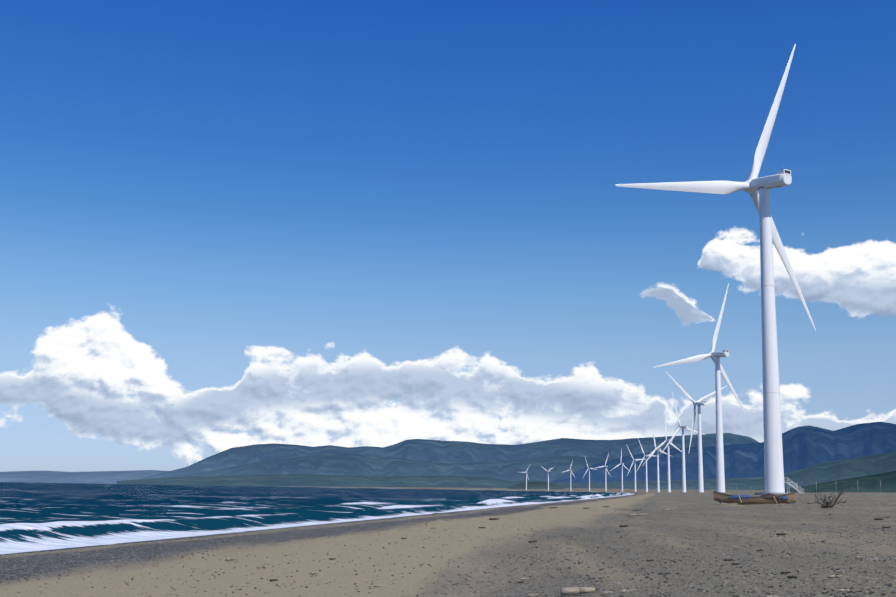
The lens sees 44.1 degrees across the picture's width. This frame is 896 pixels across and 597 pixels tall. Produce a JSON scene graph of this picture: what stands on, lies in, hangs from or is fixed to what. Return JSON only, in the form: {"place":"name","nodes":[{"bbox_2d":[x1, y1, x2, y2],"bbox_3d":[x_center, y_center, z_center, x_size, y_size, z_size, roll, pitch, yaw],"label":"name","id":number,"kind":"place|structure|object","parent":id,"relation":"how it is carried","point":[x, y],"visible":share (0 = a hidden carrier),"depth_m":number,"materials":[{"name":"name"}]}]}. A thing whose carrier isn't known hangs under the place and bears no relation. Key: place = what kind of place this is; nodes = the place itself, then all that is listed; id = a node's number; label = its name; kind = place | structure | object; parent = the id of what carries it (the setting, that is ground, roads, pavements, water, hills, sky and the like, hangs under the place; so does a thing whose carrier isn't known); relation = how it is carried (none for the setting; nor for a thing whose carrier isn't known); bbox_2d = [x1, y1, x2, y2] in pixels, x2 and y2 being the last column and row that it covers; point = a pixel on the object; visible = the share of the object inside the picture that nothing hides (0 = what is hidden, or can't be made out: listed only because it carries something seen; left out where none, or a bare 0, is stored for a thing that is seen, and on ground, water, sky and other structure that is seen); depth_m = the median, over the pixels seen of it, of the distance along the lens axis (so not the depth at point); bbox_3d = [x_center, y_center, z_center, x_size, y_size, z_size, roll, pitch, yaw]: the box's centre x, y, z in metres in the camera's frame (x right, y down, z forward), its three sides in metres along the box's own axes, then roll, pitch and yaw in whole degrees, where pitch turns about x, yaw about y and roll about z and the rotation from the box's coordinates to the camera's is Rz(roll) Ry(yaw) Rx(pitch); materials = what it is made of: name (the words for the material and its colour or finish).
{"place":"outdoors","nodes":[
{"label":"outdoors","id":0,"kind":"place"},
{"bbox_2d":[0,470,167,483],"bbox_3d":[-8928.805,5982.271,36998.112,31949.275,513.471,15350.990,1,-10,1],"label":"distant hills","id":1,"kind":"structure","parent":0,"point":[103,477],"depth_m":35851.24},
{"bbox_2d":[0,482,574,498],"bbox_3d":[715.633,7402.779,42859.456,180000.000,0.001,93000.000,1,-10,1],"label":"sea water","id":2,"kind":"structure","parent":0,"point":[18,484],"depth_m":1606.89,"materials":[{"name":"blue liquid"}]},
{"bbox_2d":[0,486,632,554],"bbox_3d":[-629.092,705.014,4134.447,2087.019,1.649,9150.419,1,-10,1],"label":"sea","id":3,"kind":"structure","parent":2,"relation":"on","point":[77,518],"depth_m":127.31,"materials":[{"name":"liquid"}]},
{"bbox_2d":[181,453,613,480],"bbox_3d":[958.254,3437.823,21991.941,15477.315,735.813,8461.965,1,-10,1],"label":"mountain","id":4,"kind":"structure","parent":0,"point":[347,464],"depth_m":20741.47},
{"bbox_2d":[0,486,895,596],"bbox_3d":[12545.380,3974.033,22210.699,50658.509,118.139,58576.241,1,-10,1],"label":"beach ground","id":5,"kind":"structure","parent":0,"point":[337,575],"depth_m":20.87,"materials":[{"name":"beige sand"}]},
{"bbox_2d":[0,500,895,596],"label":"beach pebbles","id":6,"kind":"object","parent":5,"relation":"on","point":[732,585],"visible":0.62,"depth_m":19.12,"materials":[{"name":"stone"}]},
{"bbox_2d":[521,465,529,489],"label":"wind turbine","id":7,"kind":"object","parent":5,"relation":"on","point":[526,472],"visible":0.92,"depth_m":4423.17,"materials":[{"name":"white paint"}]},
{"bbox_2d":[541,466,553,490],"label":"wind turbine","id":8,"kind":"object","parent":5,"relation":"on","point":[548,471],"visible":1,"depth_m":4096.76,"materials":[{"name":"white paint"}]},
{"bbox_2d":[225,495,895,596],"bbox_3d":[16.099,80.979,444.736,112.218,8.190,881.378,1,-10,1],"label":"stones","id":9,"kind":"object","parent":5,"relation":"on","point":[572,590],"visible":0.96,"depth_m":15.01,"materials":[{"name":"grey stone"}]},
{"bbox_2d":[561,460,574,490],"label":"wind turbine","id":10,"kind":"object","parent":5,"relation":"on","point":[570,475],"visible":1,"depth_m":3768.80,"materials":[{"name":"white paint"}]},
{"bbox_2d":[583,458,596,490],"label":"wind turbine","id":11,"kind":"object","parent":5,"relation":"on","point":[589,474],"visible":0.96,"depth_m":3443.29,"materials":[{"name":"white paint"}]},
{"bbox_2d":[596,454,610,490],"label":"wind turbine","id":12,"kind":"object","parent":5,"relation":"on","point":[605,474],"visible":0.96,"depth_m":3117.36,"materials":[{"name":"white paint"}]},
{"bbox_2d":[610,448,626,491],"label":"wind turbine","id":13,"kind":"object","parent":5,"relation":"on","point":[622,469],"visible":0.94,"depth_m":2794.96,"materials":[{"name":"white paint"}]},
{"bbox_2d":[627,446,644,491],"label":"wind turbine","id":14,"kind":"object","parent":5,"relation":"on","point":[635,460],"visible":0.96,"depth_m":2473.30,"materials":[{"name":"white paint"}]},
{"bbox_2d":[636,439,654,491],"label":"wind turbine","id":15,"kind":"object","parent":5,"relation":"on","point":[646,467],"visible":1,"depth_m":2151.49,"materials":[{"name":"white paint"}]},
{"bbox_2d":[642,427,672,491],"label":"wind turbine","id":16,"kind":"object","parent":5,"relation":"on","point":[658,484],"visible":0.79,"depth_m":1831.61,"materials":[{"name":"white paint"}]},
{"bbox_2d":[648,412,681,492],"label":"wind turbine","id":17,"kind":"object","parent":5,"relation":"on","point":[668,456],"visible":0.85,"depth_m":1514.50,"materials":[{"name":"white paint"}]},
{"bbox_2d":[662,392,704,492],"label":"wind turbine","id":18,"kind":"object","parent":5,"relation":"on","point":[685,427],"visible":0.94,"depth_m":1194.93,"materials":[{"name":"white paint"}]},
{"bbox_2d":[665,371,727,492],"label":"wind turbine","id":19,"kind":"object","parent":5,"relation":"on","point":[699,402],"visible":0.92,"depth_m":878.35,"materials":[{"name":"white paint"}]},
{"bbox_2d":[653,283,745,492],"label":"wind turbine","id":20,"kind":"object","parent":5,"relation":"on","point":[719,369],"visible":0.92,"depth_m":562.38,"materials":[{"name":"white paint"}]},
{"bbox_2d":[615,44,815,494],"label":"wind turbine","id":21,"kind":"object","parent":5,"relation":"on","point":[753,185],"visible":1,"depth_m":247.22,"materials":[{"name":"white paint"}]},
{"bbox_2d":[714,491,795,504],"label":"fishing boat","id":22,"kind":"object","parent":5,"relation":"on","point":[768,498],"visible":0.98,"depth_m":87.59,"materials":[{"name":"paint"}]},
{"bbox_2d":[784,479,803,492],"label":"stairs","id":23,"kind":"structure","parent":5,"relation":"on","point":[791,485],"depth_m":241.56,"materials":[{"name":"white metal"}]},
{"bbox_2d":[736,481,880,491],"bbox_3d":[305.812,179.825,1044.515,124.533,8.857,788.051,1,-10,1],"label":"fence posts","id":24,"kind":"object","parent":5,"relation":"on","point":[816,488],"visible":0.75,"depth_m":759.91,"materials":[{"name":"grey concrete"}]},
{"bbox_2d":[813,481,848,507],"bbox_3d":[20.663,10.539,59.349,2.007,1.449,2.186,1,-10,1],"label":"dry bush","id":25,"kind":"object","parent":5,"relation":"on","point":[824,501],"visible":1,"depth_m":59.35,"materials":[{"name":"brown plant"}]},
{"bbox_2d":[0,0,895,471],"label":"sky","id":26,"kind":"structure","parent":0,"point":[225,224],"materials":[{"name":"blue"}]},
{"bbox_2d":[140,433,759,478],"bbox_3d":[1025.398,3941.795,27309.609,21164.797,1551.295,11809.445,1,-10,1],"label":"mountain","id":27,"kind":"structure","parent":0,"point":[438,450],"depth_m":26586.60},
{"bbox_2d":[117,451,895,489],"bbox_3d":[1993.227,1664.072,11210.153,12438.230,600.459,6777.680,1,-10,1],"label":"mountain foothills","id":28,"kind":"structure","parent":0,"point":[829,471],"depth_m":10209.75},
{"bbox_2d":[507,482,564,488],"bbox_3d":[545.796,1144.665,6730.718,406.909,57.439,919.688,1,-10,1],"label":"hill","id":29,"kind":"structure","parent":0,"point":[536,485],"depth_m":6515.56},
{"bbox_2d":[553,422,895,482],"bbox_3d":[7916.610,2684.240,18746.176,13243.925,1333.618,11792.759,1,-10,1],"label":"mountain","id":30,"kind":"structure","parent":0,"point":[805,446],"depth_m":17284.67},
{"bbox_2d":[785,471,895,492],"bbox_3d":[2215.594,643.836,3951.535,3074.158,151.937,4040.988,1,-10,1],"label":"hill","id":31,"kind":"structure","parent":0,"point":[871,483],"depth_m":2719.29,"materials":[{"name":"green plant"}]}
]}

